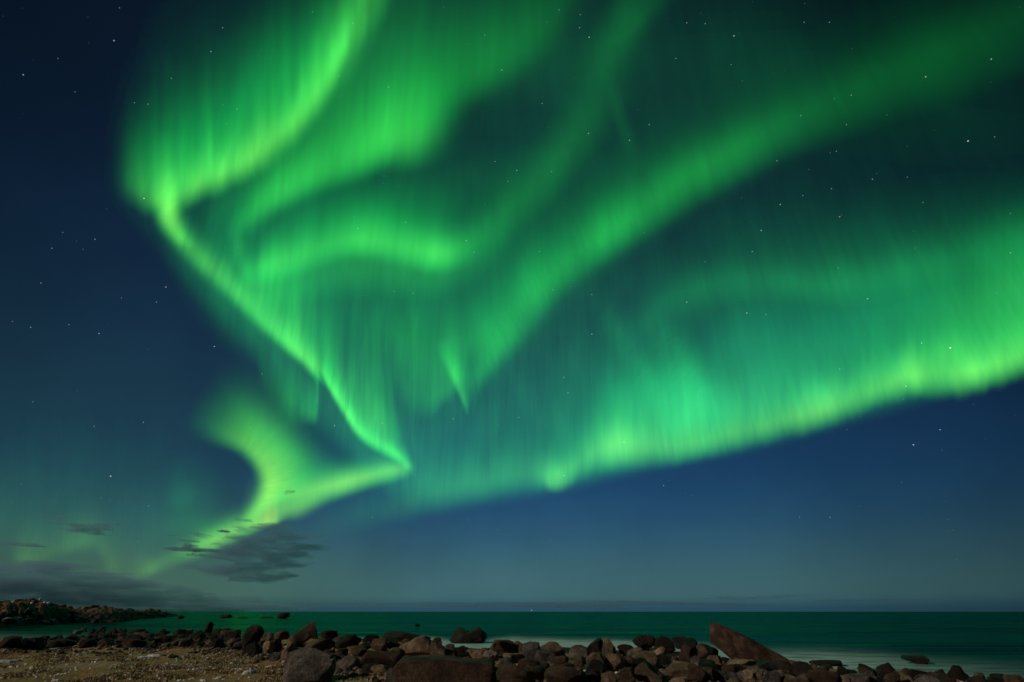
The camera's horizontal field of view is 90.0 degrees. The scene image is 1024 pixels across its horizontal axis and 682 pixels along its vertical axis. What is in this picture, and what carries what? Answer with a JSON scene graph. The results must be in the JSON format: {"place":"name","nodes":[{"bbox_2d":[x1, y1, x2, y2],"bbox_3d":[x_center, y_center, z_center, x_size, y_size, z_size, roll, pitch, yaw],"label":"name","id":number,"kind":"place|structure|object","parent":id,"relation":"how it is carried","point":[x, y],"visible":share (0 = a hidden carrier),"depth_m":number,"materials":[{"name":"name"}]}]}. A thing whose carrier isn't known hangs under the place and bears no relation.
{"place":"outdoors","nodes":[
{"label":"outdoors","id":0,"kind":"place"},
{"bbox_2d":[0,599,182,625],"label":"headland","id":1,"kind":"structure","parent":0,"point":[47,611],"depth_m":144.14,"materials":[{"name":"stone"}]},
{"bbox_2d":[0,635,987,681],"bbox_3d":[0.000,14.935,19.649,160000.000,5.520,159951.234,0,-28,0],"label":"ground","id":2,"kind":"structure","parent":0,"point":[83,670],"depth_m":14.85,"materials":[{"name":"gravel"}]},
{"bbox_2d":[0,636,23,648],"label":"boulder","id":3,"kind":"object","parent":2,"relation":"on","point":[11,642],"visible":0.84,"depth_m":19.97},
{"bbox_2d":[24,637,46,648],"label":"boulder","id":4,"kind":"object","parent":2,"relation":"on","point":[37,642],"visible":0.91,"depth_m":20.41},
{"bbox_2d":[47,638,76,647],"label":"boulder","id":5,"kind":"object","parent":2,"relation":"on","point":[60,643],"visible":0.77,"depth_m":22.36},
{"bbox_2d":[78,639,96,648],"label":"beach stone","id":6,"kind":"object","parent":2,"relation":"on","point":[85,643],"visible":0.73,"depth_m":21.71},
{"bbox_2d":[97,638,114,645],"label":"beach stone","id":7,"kind":"object","parent":2,"relation":"on","point":[103,641],"visible":0.59,"depth_m":22.28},
{"bbox_2d":[121,639,139,647],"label":"beach stone","id":8,"kind":"object","parent":2,"relation":"on","point":[133,643],"visible":0.64,"depth_m":21.76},
{"bbox_2d":[155,635,175,642],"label":"boulder","id":9,"kind":"object","parent":2,"relation":"on","point":[163,638],"visible":0.76,"depth_m":25.69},
{"bbox_2d":[174,628,192,636],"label":"boulder","id":10,"kind":"object","parent":2,"relation":"on","point":[185,632],"visible":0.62,"depth_m":35.33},
{"bbox_2d":[178,637,193,646],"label":"boulder","id":11,"kind":"object","parent":2,"relation":"on","point":[186,642],"visible":0.96,"depth_m":23.19,"materials":[{"name":"grey stone"}]},
{"bbox_2d":[0,645,385,681],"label":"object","id":12,"kind":"structure","parent":2,"relation":"on","point":[273,678],"depth_m":14.01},
{"bbox_2d":[192,630,205,639],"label":"boulder","id":13,"kind":"object","parent":2,"relation":"on","point":[198,634],"visible":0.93,"depth_m":29.06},
{"bbox_2d":[207,639,224,647],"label":"boulder","id":14,"kind":"object","parent":2,"relation":"on","point":[216,643],"visible":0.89,"depth_m":21.08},
{"bbox_2d":[224,631,238,637],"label":"boulder","id":15,"kind":"object","parent":2,"relation":"on","point":[231,634],"visible":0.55,"depth_m":30.98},
{"bbox_2d":[226,638,240,647],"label":"boulder","id":16,"kind":"object","parent":2,"relation":"on","point":[230,642],"visible":0.69,"depth_m":22.11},
{"bbox_2d":[242,642,262,655],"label":"beach stone","id":17,"kind":"object","parent":2,"relation":"on","point":[253,648],"visible":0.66,"depth_m":18.41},
{"bbox_2d":[242,625,263,648],"bbox_3d":[-10.505,12.083,20.722,0.777,1.035,0.660,12,-30,-21],"label":"boulder","id":18,"kind":"object","parent":2,"relation":"on","point":[253,633],"visible":0.71,"depth_m":20.58,"materials":[{"name":"stone"}]},
{"bbox_2d":[262,632,273,640],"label":"boulder","id":19,"kind":"object","parent":2,"relation":"on","point":[268,636],"visible":0.84,"depth_m":30.68,"materials":[{"name":"grey stone"}]},
{"bbox_2d":[262,641,274,653],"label":"boulder","id":20,"kind":"object","parent":2,"relation":"on","point":[268,647],"visible":0.85,"depth_m":19.27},
{"bbox_2d":[269,652,280,661],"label":"beach stone","id":21,"kind":"object","parent":2,"relation":"on","point":[276,656],"visible":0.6,"depth_m":16.04,"materials":[{"name":"grey stone"}]},
{"bbox_2d":[273,640,282,652],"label":"boulder","id":22,"kind":"object","parent":2,"relation":"on","point":[278,646],"visible":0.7,"depth_m":21.01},
{"bbox_2d":[274,630,289,639],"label":"boulder","id":23,"kind":"object","parent":2,"relation":"on","point":[283,635],"visible":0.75,"depth_m":33.63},
{"bbox_2d":[280,640,293,661],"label":"boulder","id":24,"kind":"object","parent":2,"relation":"on","point":[289,647],"visible":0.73,"depth_m":15.84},
{"bbox_2d":[289,622,317,645],"bbox_3d":[-9.192,13.052,22.715,1.270,1.062,1.080,9,-29,-17],"label":"boulder","id":25,"kind":"object","parent":2,"relation":"on","point":[303,635],"visible":0.73,"depth_m":22.35,"materials":[{"name":"stone"}]},
{"bbox_2d":[282,648,335,681],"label":"boulder","id":26,"kind":"object","parent":2,"relation":"on","point":[309,665],"visible":1,"depth_m":11.65,"materials":[{"name":"grey stone"}]},
{"bbox_2d":[303,638,331,651],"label":"boulder","id":27,"kind":"object","parent":2,"relation":"on","point":[322,644],"visible":0.64,"depth_m":20.34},
{"bbox_2d":[320,630,337,638],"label":"boulder","id":28,"kind":"object","parent":2,"relation":"on","point":[329,634],"visible":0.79,"depth_m":32.08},
{"bbox_2d":[335,634,361,648],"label":"boulder","id":29,"kind":"object","parent":2,"relation":"on","point":[347,640],"visible":0.85,"depth_m":20.18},
{"bbox_2d":[336,655,361,669],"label":"beach stone","id":30,"kind":"object","parent":2,"relation":"on","point":[351,661],"visible":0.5,"depth_m":13.28,"materials":[{"name":"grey stone"}]},
{"bbox_2d":[347,645,366,656],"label":"boulder","id":31,"kind":"object","parent":2,"relation":"on","point":[358,650],"visible":0.84,"depth_m":18.07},
{"bbox_2d":[361,663,378,672],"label":"beach stone","id":32,"kind":"object","parent":2,"relation":"on","point":[366,668],"visible":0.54,"depth_m":12.83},
{"bbox_2d":[362,634,379,642],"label":"boulder","id":33,"kind":"object","parent":2,"relation":"on","point":[370,637],"visible":0.72,"depth_m":25.92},
{"bbox_2d":[370,638,387,650],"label":"boulder","id":34,"kind":"object","parent":2,"relation":"on","point":[379,644],"visible":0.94,"depth_m":19.26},
{"bbox_2d":[370,665,389,675],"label":"boulder","id":35,"kind":"object","parent":2,"relation":"on","point":[379,669],"visible":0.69,"depth_m":12.44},
{"bbox_2d":[362,650,401,667],"bbox_3d":[-3.590,8.947,14.345,0.980,0.472,0.928,-12,-30,21],"label":"boulder","id":36,"kind":"object","parent":2,"relation":"on","point":[389,659],"visible":0.69,"depth_m":14.18,"materials":[{"name":"stone"}]},
{"bbox_2d":[385,668,394,681],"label":"boulder","id":37,"kind":"object","parent":2,"relation":"on","point":[390,675],"visible":0.3,"depth_m":11.44,"materials":[{"name":"grey stone"}]},
{"bbox_2d":[388,640,400,648],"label":"boulder","id":38,"kind":"object","parent":2,"relation":"on","point":[391,643],"visible":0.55,"depth_m":19.54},
{"bbox_2d":[388,647,405,656],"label":"beach stone","id":39,"kind":"object","parent":2,"relation":"on","point":[398,650],"visible":0.2,"depth_m":15.71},
{"bbox_2d":[381,631,430,641],"bbox_3d":[-5.774,16.165,27.936,2.699,0.585,2.294,5,-28,-9],"label":"boulder","id":40,"kind":"object","parent":2,"relation":"on","point":[398,636],"visible":0.6,"depth_m":27.32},
{"bbox_2d":[399,635,431,655],"bbox_3d":[-3.386,10.802,18.008,1.218,0.789,1.036,4,-28,-8],"label":"boulder","id":41,"kind":"object","parent":2,"relation":"on","point":[419,645],"visible":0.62,"depth_m":17.65,"materials":[{"name":"stone"}]},
{"bbox_2d":[429,637,444,654],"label":"boulder","id":42,"kind":"object","parent":2,"relation":"on","point":[435,647],"visible":0.77,"depth_m":17.03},
{"bbox_2d":[394,655,496,681],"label":"boulder","id":43,"kind":"object","parent":2,"relation":"on","point":[432,668],"visible":1,"depth_m":10.44,"materials":[{"name":"stone"}]},
{"bbox_2d":[444,643,454,655],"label":"boulder","id":44,"kind":"object","parent":2,"relation":"on","point":[449,648],"visible":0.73,"depth_m":18.35,"materials":[{"name":"grey stone"}]},
{"bbox_2d":[454,645,467,657],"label":"boulder","id":45,"kind":"object","parent":2,"relation":"on","point":[460,651],"visible":0.77,"depth_m":18.22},
{"bbox_2d":[466,649,483,657],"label":"boulder","id":46,"kind":"object","parent":2,"relation":"on","point":[474,653],"visible":0.77,"depth_m":17.48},
{"bbox_2d":[482,650,497,658],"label":"boulder","id":47,"kind":"object","parent":2,"relation":"on","point":[487,654],"visible":0.6,"depth_m":16.68,"materials":[{"name":"grey stone"}]},
{"bbox_2d":[489,639,518,655],"bbox_3d":[-0.310,10.549,17.527,1.087,0.583,0.924,0,-28,-1],"label":"boulder","id":48,"kind":"object","parent":2,"relation":"on","point":[500,647],"visible":0.73,"depth_m":17.33,"materials":[{"name":"stone"}]},
{"bbox_2d":[497,657,513,665],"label":"beach stone","id":49,"kind":"object","parent":2,"relation":"on","point":[504,660],"visible":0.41,"depth_m":15.45,"materials":[{"name":"grey stone"}]},
{"bbox_2d":[503,653,522,662],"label":"boulder","id":50,"kind":"object","parent":2,"relation":"on","point":[516,657],"visible":0.73,"depth_m":15.98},
{"bbox_2d":[496,662,537,681],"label":"boulder","id":51,"kind":"object","parent":2,"relation":"on","point":[509,672],"visible":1,"depth_m":10.20,"materials":[{"name":"stone"}]},
{"bbox_2d":[518,658,540,666],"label":"beach stone","id":52,"kind":"object","parent":2,"relation":"on","point":[525,662],"visible":0.31,"depth_m":13.24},
{"bbox_2d":[522,641,539,658],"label":"boulder","id":53,"kind":"object","parent":2,"relation":"on","point":[530,649],"visible":0.63,"depth_m":16.15,"materials":[{"name":"grey stone"}]},
{"bbox_2d":[522,665,545,681],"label":"beach stone","id":54,"kind":"object","parent":2,"relation":"on","point":[539,670],"visible":0.49,"depth_m":12.53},
{"bbox_2d":[535,649,555,660],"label":"beach stone","id":55,"kind":"object","parent":2,"relation":"on","point":[543,655],"visible":0.52,"depth_m":15.41,"materials":[{"name":"grey stone"}]},
{"bbox_2d":[540,641,564,655],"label":"boulder","id":56,"kind":"object","parent":2,"relation":"on","point":[556,648],"visible":0.53,"depth_m":18.30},
{"bbox_2d":[547,655,567,664],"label":"boulder","id":57,"kind":"object","parent":2,"relation":"on","point":[560,660],"visible":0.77,"depth_m":14.12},
{"bbox_2d":[544,665,583,681],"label":"boulder","id":58,"kind":"object","parent":2,"relation":"on","point":[558,673],"visible":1,"depth_m":10.82,"materials":[{"name":"stone"}]},
{"bbox_2d":[568,655,585,666],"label":"beach stone","id":59,"kind":"object","parent":2,"relation":"on","point":[578,660],"visible":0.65,"depth_m":13.97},
{"bbox_2d":[569,645,590,659],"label":"boulder","id":60,"kind":"object","parent":2,"relation":"on","point":[582,650],"visible":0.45,"depth_m":15.10,"materials":[{"name":"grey stone"}]},
{"bbox_2d":[586,669,600,681],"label":"boulder","id":61,"kind":"object","parent":2,"relation":"on","point":[593,675],"visible":0.89,"depth_m":11.53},
{"bbox_2d":[585,659,604,673],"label":"beach stone","id":62,"kind":"object","parent":2,"relation":"on","point":[595,664],"visible":0.51,"depth_m":12.38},
{"bbox_2d":[587,638,602,651],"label":"boulder","id":63,"kind":"object","parent":2,"relation":"on","point":[596,645],"visible":0.73,"depth_m":22.02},
{"bbox_2d":[586,652,607,669],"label":"boulder","id":64,"kind":"object","parent":2,"relation":"on","point":[596,655],"visible":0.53,"depth_m":13.54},
{"bbox_2d":[602,637,615,658],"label":"boulder","id":65,"kind":"object","parent":2,"relation":"on","point":[608,646],"visible":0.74,"depth_m":18.98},
{"bbox_2d":[601,671,619,681],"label":"boulder","id":66,"kind":"object","parent":2,"relation":"on","point":[611,676],"visible":0.97,"depth_m":11.11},
{"bbox_2d":[604,654,624,670],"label":"boulder","id":67,"kind":"object","parent":2,"relation":"on","point":[615,662],"visible":0.86,"depth_m":13.55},
{"bbox_2d":[617,644,633,655],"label":"boulder","id":68,"kind":"object","parent":2,"relation":"on","point":[623,649],"visible":0.67,"depth_m":22.66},
{"bbox_2d":[619,667,635,681],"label":"boulder","id":69,"kind":"object","parent":2,"relation":"on","point":[626,674],"visible":1,"depth_m":10.80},
{"bbox_2d":[627,647,642,655],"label":"beach stone","id":70,"kind":"object","parent":2,"relation":"on","point":[633,651],"visible":0.5,"depth_m":21.15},
{"bbox_2d":[630,657,650,668],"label":"beach stone","id":71,"kind":"object","parent":2,"relation":"on","point":[636,662],"visible":0.3,"depth_m":14.59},
{"bbox_2d":[632,634,654,650],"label":"boulder","id":72,"kind":"object","parent":2,"relation":"on","point":[644,642],"visible":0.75,"depth_m":30.07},
{"bbox_2d":[631,651,659,666],"bbox_3d":[4.008,9.739,15.612,0.965,0.498,0.820,-6,-28,11],"label":"boulder","id":73,"kind":"object","parent":2,"relation":"on","point":[652,658],"visible":0.65,"depth_m":15.51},
{"bbox_2d":[634,661,664,681],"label":"boulder","id":74,"kind":"object","parent":2,"relation":"on","point":[645,671],"visible":0.94,"depth_m":11.00,"materials":[{"name":"stone"}]},
{"bbox_2d":[652,646,667,654],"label":"boulder","id":75,"kind":"object","parent":2,"relation":"on","point":[660,650],"visible":0.38,"depth_m":18.12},
{"bbox_2d":[657,653,670,665],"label":"beach stone","id":76,"kind":"object","parent":2,"relation":"on","point":[664,659],"visible":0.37,"depth_m":16.85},
{"bbox_2d":[654,636,675,652],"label":"boulder","id":77,"kind":"object","parent":2,"relation":"on","point":[665,642],"visible":0.69,"depth_m":29.26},
{"bbox_2d":[663,661,688,677],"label":"boulder","id":78,"kind":"object","parent":2,"relation":"on","point":[676,669],"visible":0.66,"depth_m":11.61,"materials":[{"name":"stone"}]},
{"bbox_2d":[668,677,686,681],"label":"boulder","id":79,"kind":"object","parent":2,"relation":"on","point":[678,679],"visible":1,"depth_m":10.87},
{"bbox_2d":[671,636,697,648],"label":"boulder","id":80,"kind":"object","parent":2,"relation":"on","point":[678,642],"visible":0.7,"depth_m":43.27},
{"bbox_2d":[679,642,697,661],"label":"boulder","id":81,"kind":"object","parent":2,"relation":"on","point":[688,651],"visible":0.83,"depth_m":17.90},
{"bbox_2d":[687,663,708,681],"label":"boulder","id":82,"kind":"object","parent":2,"relation":"on","point":[697,673],"visible":0.88,"depth_m":11.40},
{"bbox_2d":[696,643,708,658],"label":"boulder","id":83,"kind":"object","parent":2,"relation":"on","point":[703,650],"visible":0.63,"depth_m":20.03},
{"bbox_2d":[701,667,714,680],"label":"beach stone","id":84,"kind":"object","parent":2,"relation":"on","point":[710,671],"visible":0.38,"depth_m":12.32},
{"bbox_2d":[699,661,720,670],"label":"beach stone","id":85,"kind":"object","parent":2,"relation":"on","point":[710,664],"visible":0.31,"depth_m":13.67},
{"bbox_2d":[704,644,717,654],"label":"boulder","id":86,"kind":"object","parent":2,"relation":"on","point":[713,651],"visible":0.47,"depth_m":23.94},
{"bbox_2d":[707,655,722,669],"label":"boulder","id":87,"kind":"object","parent":2,"relation":"on","point":[717,660],"visible":0.46,"depth_m":16.73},
{"bbox_2d":[714,670,726,681],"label":"boulder","id":88,"kind":"object","parent":2,"relation":"on","point":[720,676],"visible":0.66,"depth_m":12.39,"materials":[{"name":"brown stone"}]},
{"bbox_2d":[721,664,739,673],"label":"boulder","id":89,"kind":"object","parent":2,"relation":"on","point":[729,667],"visible":0.56,"depth_m":16.22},
{"bbox_2d":[726,659,755,668],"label":"boulder","id":90,"kind":"object","parent":2,"relation":"on","point":[745,663],"visible":0.52,"depth_m":19.18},
{"bbox_2d":[741,670,753,680],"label":"boulder","id":91,"kind":"object","parent":2,"relation":"on","point":[747,674],"visible":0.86,"depth_m":14.63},
{"bbox_2d":[709,622,788,660],"bbox_3d":[14.268,18.486,31.220,4.720,2.345,3.304,3,-28,-6],"label":"boulder","id":92,"kind":"object","parent":2,"relation":"on","point":[730,643],"visible":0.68,"depth_m":30.03,"materials":[{"name":"stone"}]},
{"bbox_2d":[753,670,763,680],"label":"boulder","id":93,"kind":"object","parent":2,"relation":"on","point":[758,675],"visible":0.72,"depth_m":14.60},
{"bbox_2d":[762,671,780,681],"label":"boulder","id":94,"kind":"object","parent":2,"relation":"on","point":[772,676],"visible":0.99,"depth_m":14.22,"materials":[{"name":"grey stone"}]},
{"bbox_2d":[755,660,790,670],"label":"boulder","id":95,"kind":"object","parent":2,"relation":"on","point":[772,665],"visible":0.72,"depth_m":21.13,"materials":[{"name":"stone"}]},
{"bbox_2d":[780,674,796,681],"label":"boulder","id":96,"kind":"object","parent":2,"relation":"on","point":[787,678],"visible":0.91,"depth_m":14.23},
{"bbox_2d":[788,661,813,675],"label":"boulder","id":97,"kind":"object","parent":2,"relation":"on","point":[797,668],"visible":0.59,"depth_m":18.61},
{"bbox_2d":[796,673,812,681],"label":"boulder","id":98,"kind":"object","parent":2,"relation":"on","point":[803,677],"visible":0.84,"depth_m":15.02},
{"bbox_2d":[808,670,840,681],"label":"boulder","id":99,"kind":"object","parent":2,"relation":"on","point":[822,676],"visible":1,"depth_m":14.74,"materials":[{"name":"stone"}]},
{"bbox_2d":[843,673,881,681],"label":"boulder","id":100,"kind":"object","parent":2,"relation":"on","point":[857,677],"visible":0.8,"depth_m":14.68,"materials":[{"name":"grey stone"}]},
{"bbox_2d":[876,671,887,681],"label":"beach stone","id":101,"kind":"object","parent":2,"relation":"on","point":[881,675],"visible":0.52,"depth_m":17.77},
{"bbox_2d":[876,662,895,673],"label":"boulder","id":102,"kind":"object","parent":2,"relation":"on","point":[887,667],"visible":0.59,"depth_m":20.19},
{"bbox_2d":[883,671,899,681],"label":"boulder","id":103,"kind":"object","parent":2,"relation":"on","point":[893,676],"visible":1,"depth_m":16.80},
{"bbox_2d":[895,671,913,681],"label":"beach stone","id":104,"kind":"object","parent":2,"relation":"on","point":[904,677],"visible":0.55,"depth_m":17.12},
{"bbox_2d":[909,669,926,677],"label":"boulder","id":105,"kind":"object","parent":2,"relation":"on","point":[913,673],"visible":0.43,"depth_m":21.75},
{"bbox_2d":[912,675,942,681],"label":"boulder","id":106,"kind":"object","parent":2,"relation":"on","point":[927,678],"visible":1,"depth_m":16.29,"materials":[{"name":"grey stone"}]},
{"bbox_2d":[927,672,948,681],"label":"beach stone","id":107,"kind":"object","parent":2,"relation":"on","point":[941,676],"visible":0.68,"depth_m":20.47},
{"bbox_2d":[947,665,968,681],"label":"boulder","id":108,"kind":"object","parent":2,"relation":"on","point":[956,672],"visible":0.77,"depth_m":21.21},
{"bbox_2d":[967,676,987,681],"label":"boulder","id":109,"kind":"object","parent":2,"relation":"on","point":[976,679],"visible":1,"depth_m":18.65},
{"bbox_2d":[988,675,1003,681],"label":"beach stone","id":110,"kind":"object","parent":2,"relation":"on","point":[996,678],"visible":0.67,"depth_m":20.64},
{"bbox_2d":[1002,674,1023,681],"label":"boulder","id":111,"kind":"object","parent":2,"relation":"on","point":[1012,678],"visible":1,"depth_m":19.57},
{"bbox_2d":[0,612,1023,678],"bbox_3d":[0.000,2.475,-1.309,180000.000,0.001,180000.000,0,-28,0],"label":"water","id":112,"kind":"structure","parent":0,"point":[970,644],"depth_m":96.40,"materials":[{"name":"liquid"}]},
{"bbox_2d":[203,622,213,633],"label":"boulder","id":113,"kind":"object","parent":112,"relation":"in","point":[209,627],"visible":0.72,"depth_m":71.44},
{"bbox_2d":[449,627,486,643],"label":"boulder","id":114,"kind":"object","parent":112,"relation":"in","point":[460,635],"visible":0.92,"depth_m":51.09,"materials":[{"name":"stone"}]},
{"bbox_2d":[809,660,842,665],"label":"boulder","id":115,"kind":"object","parent":112,"relation":"on","point":[830,662],"visible":0.88,"depth_m":29.81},
{"bbox_2d":[900,655,929,663],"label":"boulder","id":116,"kind":"object","parent":112,"relation":"in","point":[919,659],"visible":0.98,"depth_m":31.08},
{"bbox_2d":[0,0,1023,611],"label":"sky","id":117,"kind":"structure","parent":0,"point":[305,305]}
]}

